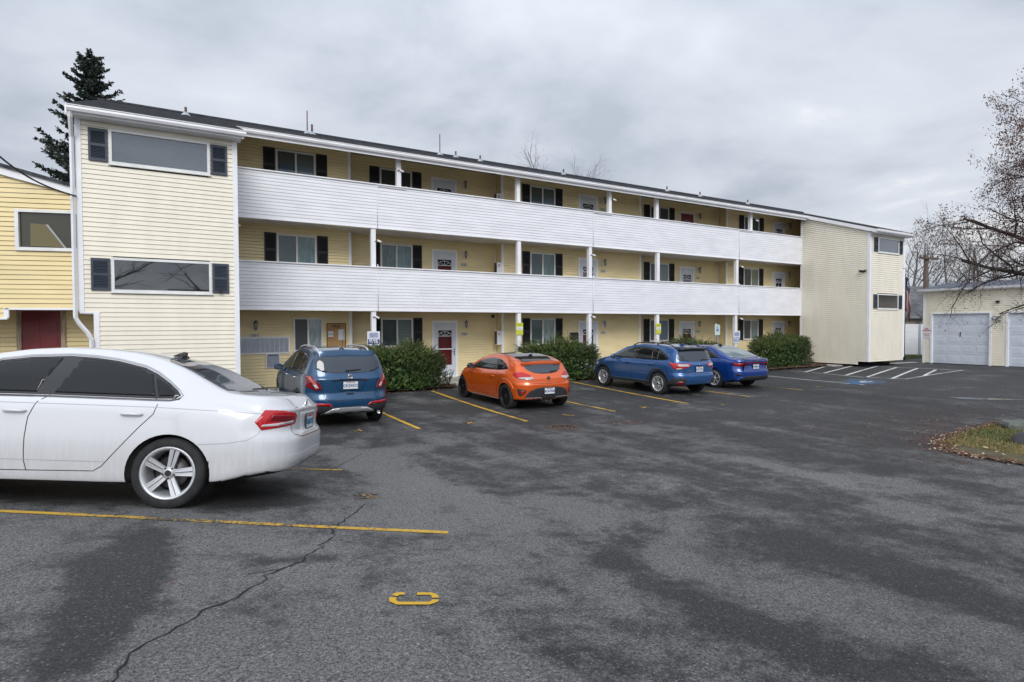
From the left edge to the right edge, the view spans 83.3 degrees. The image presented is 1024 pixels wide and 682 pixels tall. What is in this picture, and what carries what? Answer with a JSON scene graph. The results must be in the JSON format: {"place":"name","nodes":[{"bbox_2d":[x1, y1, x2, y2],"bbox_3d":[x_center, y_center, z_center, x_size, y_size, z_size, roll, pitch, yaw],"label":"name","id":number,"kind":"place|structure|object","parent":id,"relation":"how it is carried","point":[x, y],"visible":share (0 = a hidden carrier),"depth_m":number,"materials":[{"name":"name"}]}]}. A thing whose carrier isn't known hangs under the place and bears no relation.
{"place":"outdoors","nodes":[
{"label":"outdoors","id":0,"kind":"place"},
{"bbox_2d":[444,368,453,384],"bbox_3d":[-2.192,1.230,19.556,0.399,0.621,0.394,-1,2,-30],"label":"bush","id":1,"kind":"object","parent":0,"point":[450,376],"visible":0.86,"depth_m":19.54,"materials":[{"name":"plant"}]},
{"bbox_2d":[0,357,1023,681],"bbox_3d":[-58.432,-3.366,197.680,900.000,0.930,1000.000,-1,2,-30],"label":"parking lot","id":2,"kind":"structure","parent":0,"point":[742,543],"depth_m":4.49,"materials":[{"name":"asphalt"}]},
{"bbox_2d":[0,163,93,352],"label":"neighbour building","id":3,"kind":"structure","parent":2,"relation":"on","point":[36,302],"depth_m":12.33,"materials":[{"name":"yellow"}]},
{"bbox_2d":[22,311,60,349],"bbox_3d":[-10.757,0.332,13.190,0.763,2.050,0.046,-1,2,-14],"label":"door","id":4,"kind":"structure","parent":3,"relation":"in","point":[40,329],"depth_m":13.16,"materials":[{"name":"red paint"}]},
{"bbox_2d":[14,209,76,251],"bbox_3d":[-9.887,-2.365,12.337,1.294,0.873,0.070,-1,2,-14],"label":"window","id":5,"kind":"structure","parent":3,"relation":"in","point":[41,230],"depth_m":12.31,"materials":[{"name":"white"}]},
{"bbox_2d":[30,48,125,194],"bbox_3d":[-19.763,-6.074,27.084,7.081,14.928,8.232,-1,2,-30],"label":"spruce tree","id":6,"kind":"object","parent":2,"relation":"on","point":[91,84],"visible":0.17,"depth_m":26.49,"materials":[{"name":"green plant"}]},
{"bbox_2d":[0,347,320,508],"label":"parked car","id":7,"kind":"object","parent":2,"relation":"on","point":[163,430],"visible":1,"depth_m":5.47,"materials":[{"name":"white paint"}]},
{"bbox_2d":[0,510,447,533],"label":"parking line","id":8,"kind":"object","parent":2,"relation":"on","point":[235,522],"visible":1,"depth_m":5.01,"materials":[{"name":"yellow paint"}]},
{"bbox_2d":[111,504,365,681],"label":"pavement crack","id":9,"kind":"object","parent":2,"relation":"on","point":[127,659],"visible":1,"depth_m":3.17,"materials":[{"name":"black"}]},
{"bbox_2d":[292,468,341,469],"bbox_3d":[-4.896,1.661,7.817,5.195,0.174,0.082,0,2,1],"label":"parking line","id":10,"kind":"object","parent":2,"relation":"on","point":[317,469],"visible":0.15,"depth_m":7.78,"materials":[{"name":"yellow paint"}]},
{"bbox_2d":[273,332,385,419],"bbox_3d":[-4.434,0.747,13.691,2.146,2.023,4.280,0,1,-31],"label":"parked car","id":11,"kind":"object","parent":2,"relation":"on","point":[328,380],"visible":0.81,"depth_m":12.02,"materials":[{"name":"blue paint"}]},
{"bbox_2d":[353,493,376,497],"bbox_3d":[-1.599,1.695,6.303,0.271,0.027,0.213,-1,2,-20],"label":"stall letter","id":12,"kind":"object","parent":2,"relation":"on","point":[366,496],"visible":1,"depth_m":6.31,"materials":[{"name":"yellow paint"}]},
{"bbox_2d":[383,412,420,428],"bbox_3d":[-3.392,1.732,14.502,0.097,0.023,6.203,-1,2,-29],"label":"parking line","id":13,"kind":"object","parent":2,"relation":"on","point":[416,427],"visible":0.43,"depth_m":12.74,"materials":[{"name":"yellow paint"}]},
{"bbox_2d":[389,592,438,603],"bbox_3d":[-0.582,1.527,3.417,0.294,0.031,0.197,0,2,-6],"label":"stall letter","id":14,"kind":"object","parent":2,"relation":"on","point":[395,601],"visible":1,"depth_m":3.40,"materials":[{"name":"yellow paint"}]},
{"bbox_2d":[387,384,455,390],"bbox_3d":[-4.815,1.556,17.983,6.700,0.065,1.200,-1,2,-30],"label":"mulch bed","id":15,"kind":"object","parent":2,"relation":"on","point":[426,388],"visible":0.16,"depth_m":19.05,"materials":[{"name":"brown wood"}]},
{"bbox_2d":[360,336,450,390],"bbox_3d":[-3.667,0.729,18.702,3.623,1.834,1.667,-1,2,-30],"label":"yew shrub","id":16,"kind":"object","parent":15,"relation":"on","point":[406,359],"visible":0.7,"depth_m":18.51,"materials":[{"name":"green plant"}]},
{"bbox_2d":[432,391,526,420],"bbox_3d":[-1.126,1.708,15.718,0.107,0.045,6.501,-1,2,-27],"label":"parking line","id":17,"kind":"object","parent":2,"relation":"on","point":[479,406],"visible":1,"depth_m":15.10,"materials":[{"name":"yellow paint"}]},
{"bbox_2d":[64,98,916,386],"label":"apartment building","id":18,"kind":"structure","parent":2,"relation":"on","point":[168,247],"depth_m":20.51,"materials":[{"name":"yellow plastic"}]},
{"bbox_2d":[0,156,75,196],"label":"overhead cable","id":19,"kind":"object","parent":18,"relation":"attached to","point":[8,163],"visible":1,"depth_m":11.10,"materials":[{"name":"black plastic"}]},
{"bbox_2d":[108,128,210,176],"bbox_3d":[-7.865,-4.202,12.898,1.970,0.775,0.097,-1,2,-30],"label":"window","id":20,"kind":"structure","parent":18,"relation":"in","point":[130,149],"depth_m":12.86,"materials":[{"name":"glass"}]},
{"bbox_2d":[111,257,212,294],"bbox_3d":[-7.857,-1.443,12.972,1.970,0.775,0.097,-1,2,-30],"label":"window","id":21,"kind":"structure","parent":18,"relation":"in","point":[128,275],"depth_m":12.94,"materials":[{"name":"glass"}]},
{"bbox_2d":[253,320,257,329],"bbox_3d":[-8.138,-0.497,18.276,0.150,0.335,0.205,-1,2,-30],"label":"wall lantern","id":22,"kind":"object","parent":18,"relation":"attached to","point":[255,325],"depth_m":18.23,"materials":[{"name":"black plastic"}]},
{"bbox_2d":[240,336,289,354],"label":"mailbox bank","id":23,"kind":"structure","parent":18,"relation":"attached to","point":[264,345],"depth_m":18.47,"materials":[{"name":"grey metal"}]},
{"bbox_2d":[240,339,244,352],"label":"mailbox door","id":24,"kind":"structure","parent":23,"relation":"in","point":[242,341],"depth_m":18.15,"materials":[{"name":"grey metal"}]},
{"bbox_2d":[245,338,249,352],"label":"mailbox door","id":25,"kind":"structure","parent":23,"relation":"in","point":[247,341],"depth_m":18.22,"materials":[{"name":"grey metal"}]},
{"bbox_2d":[250,338,254,352],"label":"mailbox door","id":26,"kind":"structure","parent":23,"relation":"in","point":[252,340],"depth_m":18.29,"materials":[{"name":"grey metal"}]},
{"bbox_2d":[255,338,259,352],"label":"mailbox door","id":27,"kind":"structure","parent":23,"relation":"in","point":[257,340],"depth_m":18.36,"materials":[{"name":"grey metal"}]},
{"bbox_2d":[260,338,264,352],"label":"mailbox door","id":28,"kind":"structure","parent":23,"relation":"in","point":[262,340],"depth_m":18.44,"materials":[{"name":"grey metal"}]},
{"bbox_2d":[265,338,269,351],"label":"mailbox door","id":29,"kind":"structure","parent":23,"relation":"in","point":[267,349],"depth_m":18.51,"materials":[{"name":"grey metal"}]},
{"bbox_2d":[270,338,273,351],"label":"mailbox door","id":30,"kind":"structure","parent":23,"relation":"in","point":[271,339],"depth_m":18.58,"materials":[{"name":"grey metal"}]},
{"bbox_2d":[275,338,278,351],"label":"mailbox door","id":31,"kind":"structure","parent":23,"relation":"in","point":[276,339],"depth_m":18.66,"materials":[{"name":"grey metal"}]},
{"bbox_2d":[279,338,283,351],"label":"mailbox door","id":32,"kind":"structure","parent":23,"relation":"in","point":[281,340],"depth_m":18.73,"materials":[{"name":"grey metal"}]},
{"bbox_2d":[284,338,287,351],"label":"mailbox door","id":33,"kind":"structure","parent":23,"relation":"in","point":[285,339],"depth_m":18.80,"materials":[{"name":"grey metal"}]},
{"bbox_2d":[266,354,279,367],"bbox_3d":[-7.733,0.641,18.631,0.429,0.478,0.058,-1,2,-30],"label":"parcel box","id":34,"kind":"object","parent":18,"relation":"attached to","point":[272,360],"visible":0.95,"depth_m":18.59,"materials":[{"name":"grey metal"}]},
{"bbox_2d":[267,354,278,367],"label":"box door","id":35,"kind":"structure","parent":34,"relation":"in","point":[271,360],"depth_m":18.60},
{"bbox_2d":[275,149,315,175],"bbox_3d":[-7.096,-5.668,18.888,1.280,1.085,0.097,-1,2,-30],"label":"window","id":36,"kind":"structure","parent":18,"relation":"in","point":[289,161],"depth_m":18.86,"materials":[{"name":"glass"}]},
{"bbox_2d":[276,233,316,262],"bbox_3d":[-7.088,-2.949,18.960,1.280,1.085,0.097,-1,2,-30],"label":"window","id":37,"kind":"structure","parent":18,"relation":"in","point":[290,247],"depth_m":18.93,"materials":[{"name":"glass"}]},
{"bbox_2d":[293,318,322,351],"bbox_3d":[-6.799,-0.206,19.198,0.990,1.145,0.097,-1,2,-30],"label":"window","id":38,"kind":"structure","parent":18,"relation":"in","point":[308,331],"depth_m":19.16,"materials":[{"name":"glass"}]},
{"bbox_2d":[326,323,345,346],"bbox_3d":[-5.997,-0.129,19.652,0.648,0.970,0.028,-1,2,-30],"label":"notice board","id":39,"kind":"object","parent":18,"relation":"attached to","point":[335,335],"visible":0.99,"depth_m":19.64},
{"bbox_2d":[367,331,379,345],"bbox_3d":[-4.561,-0.084,18.967,0.427,0.472,0.020,-1,2,-30],"label":"towing sign","id":40,"kind":"object","parent":18,"relation":"attached to","point":[374,336],"visible":0.96,"depth_m":18.96,"materials":[{"name":"white"}]},
{"bbox_2d":[379,168,411,187],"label":"window","id":41,"kind":"structure","parent":18,"relation":"in","point":[387,176],"depth_m":21.06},
{"bbox_2d":[380,243,412,267],"bbox_3d":[-4.257,-3.017,21.207,1.260,1.085,0.097,-1,2,-30],"label":"window","id":42,"kind":"structure","parent":18,"relation":"in","point":[391,255],"depth_m":21.18,"materials":[{"name":"glass"}]},
{"bbox_2d":[381,318,412,347],"bbox_3d":[-4.249,-0.298,21.279,1.260,1.085,0.097,-1,2,-30],"label":"window","id":43,"kind":"structure","parent":18,"relation":"in","point":[391,328],"depth_m":21.24,"materials":[{"name":"glass"}]},
{"bbox_2d":[431,249,456,270],"bbox_3d":[-2.591,-2.415,22.173,1.070,2.190,0.130,-1,2,-30],"label":"door","id":44,"kind":"structure","parent":18,"relation":"in","point":[440,259],"depth_m":22.15,"materials":[{"name":"white metal"}]},
{"bbox_2d":[431,177,456,192],"bbox_3d":[-2.600,-5.134,22.101,1.070,2.190,0.130,-1,2,-30],"label":"door","id":45,"kind":"structure","parent":18,"relation":"in","point":[437,184],"depth_m":22.07,"materials":[{"name":"white metal"}]},
{"bbox_2d":[432,320,457,377],"bbox_3d":[-2.583,0.304,22.245,1.070,2.190,0.130,-1,2,-30],"label":"door","id":46,"kind":"structure","parent":18,"relation":"in","point":[444,333],"depth_m":22.31,"materials":[{"name":"white glass"}]},
{"bbox_2d":[494,262,500,272],"bbox_3d":[-0.561,-2.852,22.956,0.222,0.550,0.243,-1,2,-30],"label":"extinguisher cabinet","id":47,"kind":"object","parent":18,"relation":"attached to","point":[497,267],"visible":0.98,"depth_m":22.85,"materials":[{"name":"white plastic"}]},
{"bbox_2d":[494,331,501,344],"bbox_3d":[-0.552,-0.133,23.028,0.222,0.550,0.243,-1,2,-30],"label":"extinguisher cabinet","id":48,"kind":"object","parent":18,"relation":"attached to","point":[497,337],"visible":1,"depth_m":22.94,"materials":[{"name":"white plastic"}]},
{"bbox_2d":[516,323,522,334],"bbox_3d":[0.289,-0.463,21.817,0.303,0.457,0.018,-1,2,-30],"label":"parking sign","id":49,"kind":"object","parent":18,"relation":"attached to","point":[519,328],"visible":1,"depth_m":21.81,"materials":[{"name":"yellow"}]},
{"bbox_2d":[530,319,554,344],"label":"window","id":50,"kind":"structure","parent":18,"relation":"in","point":[538,327],"depth_m":23.92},
{"bbox_2d":[530,252,554,274],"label":"window","id":51,"kind":"structure","parent":18,"relation":"in","point":[540,263],"depth_m":23.85,"materials":[{"name":"glass"}]},
{"bbox_2d":[530,185,554,205],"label":"window","id":52,"kind":"structure","parent":18,"relation":"in","point":[539,195],"depth_m":23.78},
{"bbox_2d":[578,321,597,367],"bbox_3d":[3.331,0.209,25.147,1.070,2.190,0.130,-1,2,-30],"label":"door","id":53,"kind":"structure","parent":18,"relation":"in","point":[581,324],"depth_m":25.09,"materials":[{"name":"white metal"}]},
{"bbox_2d":[578,257,597,277],"bbox_3d":[3.323,-2.510,25.075,1.070,2.190,0.130,-1,2,-30],"label":"door","id":54,"kind":"structure","parent":18,"relation":"in","point":[582,262],"depth_m":24.99,"materials":[{"name":"white metal"}]},
{"bbox_2d":[578,194,597,210],"bbox_3d":[3.315,-5.229,25.003,1.070,2.190,0.130,-1,2,-30],"label":"door","id":55,"kind":"structure","parent":18,"relation":"in","point":[587,202],"depth_m":24.99,"materials":[{"name":"white metal"}]},
{"bbox_2d":[656,324,660,333],"bbox_3d":[6.483,-0.545,25.465,0.300,0.448,0.018,-1,2,-30],"label":"parking sign","id":56,"kind":"object","parent":18,"relation":"attached to","point":[658,328],"visible":1,"depth_m":25.46,"materials":[{"name":"yellow"}]},
{"bbox_2d":[650,319,668,341],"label":"window","id":57,"kind":"structure","parent":18,"relation":"in","point":[664,335],"depth_m":28.10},
{"bbox_2d":[650,262,668,280],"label":"window","id":58,"kind":"structure","parent":18,"relation":"in","point":[664,268],"depth_m":28.00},
{"bbox_2d":[650,205,668,219],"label":"window","id":59,"kind":"structure","parent":18,"relation":"in","point":[663,211],"depth_m":27.91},
{"bbox_2d":[679,321,693,340],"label":"door","id":60,"kind":"structure","parent":18,"relation":"in","point":[685,327],"depth_m":28.92,"materials":[{"name":"white metal"}]},
{"bbox_2d":[679,266,694,282],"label":"door","id":61,"kind":"structure","parent":18,"relation":"in","point":[686,274],"depth_m":28.86,"materials":[{"name":"white metal"}]},
{"bbox_2d":[679,211,694,222],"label":"door","id":62,"kind":"structure","parent":18,"relation":"in","point":[689,217],"depth_m":28.78,"materials":[{"name":"red paint"}]},
{"bbox_2d":[733,331,739,342],"bbox_3d":[10.983,-0.203,28.124,0.481,0.582,0.020,-1,2,-30],"label":"towing sign","id":63,"kind":"object","parent":18,"relation":"attached to","point":[736,336],"visible":1,"depth_m":28.11,"materials":[{"name":"white"}]},
{"bbox_2d":[743,320,758,339],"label":"window","id":64,"kind":"structure","parent":18,"relation":"in","point":[750,327],"depth_m":30.66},
{"bbox_2d":[744,268,758,285],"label":"window","id":65,"kind":"structure","parent":18,"relation":"in","point":[751,276],"depth_m":30.60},
{"bbox_2d":[744,216,758,230],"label":"window","id":66,"kind":"structure","parent":18,"relation":"in","point":[755,225],"depth_m":30.62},
{"bbox_2d":[772,321,784,337],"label":"door","id":67,"kind":"structure","parent":18,"relation":"in","point":[776,325],"depth_m":31.86,"materials":[{"name":"white metal"}]},
{"bbox_2d":[772,271,784,286],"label":"door","id":68,"kind":"structure","parent":18,"relation":"in","point":[778,278],"depth_m":31.79,"materials":[{"name":"white metal"}]},
{"bbox_2d":[773,221,784,234],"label":"door","id":69,"kind":"structure","parent":18,"relation":"in","point":[778,227],"depth_m":31.71,"materials":[{"name":"white metal"}]},
{"bbox_2d":[877,294,898,309],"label":"window","id":70,"kind":"structure","parent":18,"relation":"in","point":[885,301],"depth_m":28.59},
{"bbox_2d":[878,237,898,254],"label":"window","id":71,"kind":"structure","parent":18,"relation":"in","point":[885,245],"depth_m":28.50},
{"bbox_2d":[458,352,569,408],"bbox_3d":[-0.080,1.007,16.552,2.132,1.408,4.243,-1,2,-30],"label":"parked car","id":72,"kind":"object","parent":2,"relation":"on","point":[509,380],"visible":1,"depth_m":15.06,"materials":[{"name":"orange paint"}]},
{"bbox_2d":[69,381,1023,596],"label":"fallen leaves","id":73,"kind":"object","parent":2,"relation":"on","point":[960,451],"visible":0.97,"depth_m":10.98,"materials":[{"name":"brown plant"}]},
{"bbox_2d":[547,424,578,430],"bbox_3d":[1.062,1.812,11.899,0.660,0.045,0.660,-2,6,-30],"label":"storm drain","id":74,"kind":"object","parent":2,"relation":"on","point":[562,426],"visible":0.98,"depth_m":11.94,"materials":[{"name":"metal"}]},
{"bbox_2d":[386,363,828,392],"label":"bark chips","id":75,"kind":"object","parent":2,"relation":"on","point":[596,377],"visible":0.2,"depth_m":22.23,"materials":[{"name":"brown"}]},
{"bbox_2d":[570,381,686,403],"bbox_3d":[3.521,1.618,18.751,0.107,0.060,6.368,-1,2,-25],"label":"parking line","id":76,"kind":"object","parent":2,"relation":"on","point":[628,392],"visible":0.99,"depth_m":18.14,"materials":[{"name":"yellow paint"}]},
{"bbox_2d":[594,341,713,393],"bbox_3d":[4.643,0.808,19.547,2.160,1.616,4.463,-1,2,-30],"label":"parked car","id":77,"kind":"object","parent":2,"relation":"on","point":[661,368],"visible":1,"depth_m":18.12,"materials":[{"name":"blue metal"}]},
{"bbox_2d":[715,324,719,343],"bbox_3d":[9.258,0.298,26.002,0.332,2.170,0.078,-1,2,-30],"label":"accessible parking sign","id":78,"kind":"object","parent":2,"relation":"on","point":[717,330],"visible":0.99,"depth_m":25.97,"materials":[{"name":"metal"}]},
{"bbox_2d":[692,344,767,387],"bbox_3d":[7.132,0.820,21.403,2.173,1.472,4.643,-1,2,-29],"label":"parked car","id":79,"kind":"object","parent":2,"relation":"on","point":[735,364],"visible":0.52,"depth_m":19.57,"materials":[{"name":"blue paint"}]},
{"bbox_2d":[768,364,827,369],"bbox_3d":[13.279,1.224,28.144,5.600,0.056,2.050,-1,2,-30],"label":"mulch bed","id":80,"kind":"object","parent":2,"relation":"on","point":[815,365],"visible":0.37,"depth_m":27.76,"materials":[{"name":"brown wood"}]},
{"bbox_2d":[747,328,814,366],"bbox_3d":[13.144,0.330,28.146,4.758,1.994,1.848,-1,2,-30],"label":"yew shrub","id":81,"kind":"object","parent":80,"relation":"on","point":[777,352],"visible":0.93,"depth_m":27.68,"materials":[{"name":"green plant"}]},
{"bbox_2d":[843,379,885,383],"bbox_3d":[13.089,1.511,21.349,1.312,0.027,2.340,1,2,40],"label":"blue pavement marking","id":82,"kind":"object","parent":2,"relation":"on","point":[856,381],"visible":1,"depth_m":21.41,"materials":[{"name":"paint"}]},
{"bbox_2d":[904,273,910,359],"bbox_3d":[22.685,-1.286,33.041,0.450,5.183,0.164,0,2,-3],"label":"flag","id":83,"kind":"object","parent":2,"relation":"on","point":[907,301],"visible":0.95,"depth_m":32.99,"materials":[{"name":"fabric"}]},
{"bbox_2d":[905,286,922,323],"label":"distant house","id":84,"kind":"structure","parent":2,"relation":"on","point":[916,298],"depth_m":43.98,"materials":[{"name":"beige"}]},
{"bbox_2d":[918,254,938,323],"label":"utility pole","id":85,"kind":"object","parent":2,"relation":"on","point":[925,275],"visible":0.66,"depth_m":41.93,"materials":[{"name":"brown wood"}]},
{"bbox_2d":[901,201,963,285],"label":"bare tree","id":86,"kind":"object","parent":2,"relation":"on","point":[915,273],"visible":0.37,"depth_m":52.23,"materials":[{"name":"brown plant"}]},
{"bbox_2d":[905,209,972,284],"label":"bare tree","id":87,"kind":"object","parent":2,"relation":"on","point":[939,275],"visible":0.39,"depth_m":62.27,"materials":[{"name":"brown plant"}]},
{"bbox_2d":[917,228,1008,285],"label":"bare tree","id":88,"kind":"object","parent":2,"relation":"on","point":[955,274],"visible":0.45,"depth_m":50.13,"materials":[{"name":"grey plant"}]},
{"bbox_2d":[917,224,1020,283],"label":"bare tree","id":89,"kind":"object","parent":2,"relation":"on","point":[967,264],"visible":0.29,"depth_m":54.29,"materials":[{"name":"grey plant"}]},
{"bbox_2d":[941,208,1009,281],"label":"bare tree","id":90,"kind":"object","parent":2,"relation":"on","point":[975,255],"visible":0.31,"depth_m":65.96,"materials":[{"name":"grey plant"}]},
{"bbox_2d":[943,215,1023,282],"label":"bare tree","id":91,"kind":"object","parent":2,"relation":"on","point":[998,272],"visible":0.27,"depth_m":50.70,"materials":[{"name":"grey plant"}]},
{"bbox_2d":[944,424,1023,463],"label":"grass island","id":92,"kind":"structure","parent":2,"relation":"on","point":[1007,455],"depth_m":9.65,"materials":[{"name":"plant"}]},
{"bbox_2d":[903,68,1023,336],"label":"locust tree","id":93,"kind":"object","parent":92,"relation":"on","point":[1006,232],"visible":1,"depth_m":12.60,"materials":[{"name":"brown plant"}]},
{"bbox_2d":[942,418,1023,454],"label":"grass","id":94,"kind":"structure","parent":92,"relation":"on","point":[992,439],"depth_m":10.55,"materials":[{"name":"green"}]},
{"bbox_2d":[999,419,1023,429],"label":"rock","id":95,"kind":"object","parent":92,"relation":"on","point":[1015,424],"visible":1,"depth_m":11.75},
{"bbox_2d":[1010,431,1023,443],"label":"rock","id":96,"kind":"object","parent":92,"relation":"on","point":[1017,437],"visible":0.91,"depth_m":10.23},
{"bbox_2d":[949,397,1021,399],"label":"puddle","id":97,"kind":"object","parent":2,"relation":"on","point":[983,398],"visible":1,"depth_m":16.57,"materials":[{"name":"black liquid"}]},
{"bbox_2d":[967,233,1023,279],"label":"bare tree","id":98,"kind":"object","parent":2,"relation":"on","point":[1016,277],"visible":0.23,"depth_m":55.72,"materials":[{"name":"plant"}]},
{"label":"grass strip","id":99,"kind":"structure","parent":2,"relation":"on","visible":0},
{"bbox_2d":[905,324,922,354],"bbox_3d":[26.987,-0.084,38.417,9.000,2.130,0.120,0,2,3],"label":"vinyl fence","id":100,"kind":"object","parent":99,"relation":"on","point":[913,339],"visible":0.12,"depth_m":38.41,"materials":[{"name":"grey"}]},
{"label":"mulch bed","id":101,"kind":"structure","parent":2,"relation":"on","visible":0},
{"bbox_2d":[512,332,602,379],"bbox_3d":[1.747,0.576,21.941,4.252,1.934,1.758,-1,2,-30],"label":"yew shrub","id":102,"kind":"object","parent":101,"relation":"on","point":[570,356],"visible":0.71,"depth_m":21.75,"materials":[{"name":"green plant"}]},
{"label":"mulch bed","id":103,"kind":"structure","parent":2,"relation":"on","visible":0},
{"bbox_2d":[656,333,720,344],"bbox_3d":[7.710,0.502,25.406,4.712,1.850,1.609,-1,2,-30],"label":"yew shrub","id":104,"kind":"object","parent":103,"relation":"on","point":[689,340],"visible":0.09,"depth_m":25.25,"materials":[{"name":"green plant"}]},
{"bbox_2d":[0,0,1023,285],"label":"sky","id":105,"kind":"structure","parent":0,"point":[868,112],"materials":[{"name":"grey"}]},
{"bbox_2d":[266,361,798,390],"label":"walkway","id":106,"kind":"structure","parent":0,"point":[454,379],"depth_m":20.52,"materials":[{"name":"concrete"}]},
{"bbox_2d":[506,126,604,176],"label":"bare tree","id":107,"kind":"object","parent":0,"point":[530,155],"visible":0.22,"depth_m":50.45,"materials":[{"name":"brown plant"}]},
{"bbox_2d":[883,354,921,361],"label":"grass","id":108,"kind":"structure","parent":0,"point":[911,356],"depth_m":36.06,"materials":[{"name":"green"}]},
{"bbox_2d":[917,279,1023,366],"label":"garage building","id":109,"kind":"structure","parent":0,"point":[964,343],"depth_m":29.01,"materials":[{"name":"beige plastic"}]},
{"bbox_2d":[922,327,930,337],"bbox_3d":[22.169,-0.455,30.757,0.015,0.570,0.433,-1,2,-30],"label":"no parking sign","id":110,"kind":"object","parent":109,"relation":"attached to","point":[926,333],"visible":1,"depth_m":30.76,"materials":[{"name":"white"}]},
{"bbox_2d":[933,313,988,364],"bbox_3d":[23.027,-0.112,29.542,0.080,2.580,2.480,-1,2,-30],"label":"garage door","id":111,"kind":"structure","parent":109,"relation":"in","point":[963,344],"depth_m":29.49,"materials":[{"name":"metal"}]},
{"bbox_2d":[1009,313,1023,366],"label":"garage door","id":112,"kind":"structure","parent":109,"relation":"in","point":[1016,331],"depth_m":27.57,"materials":[{"name":"metal"}]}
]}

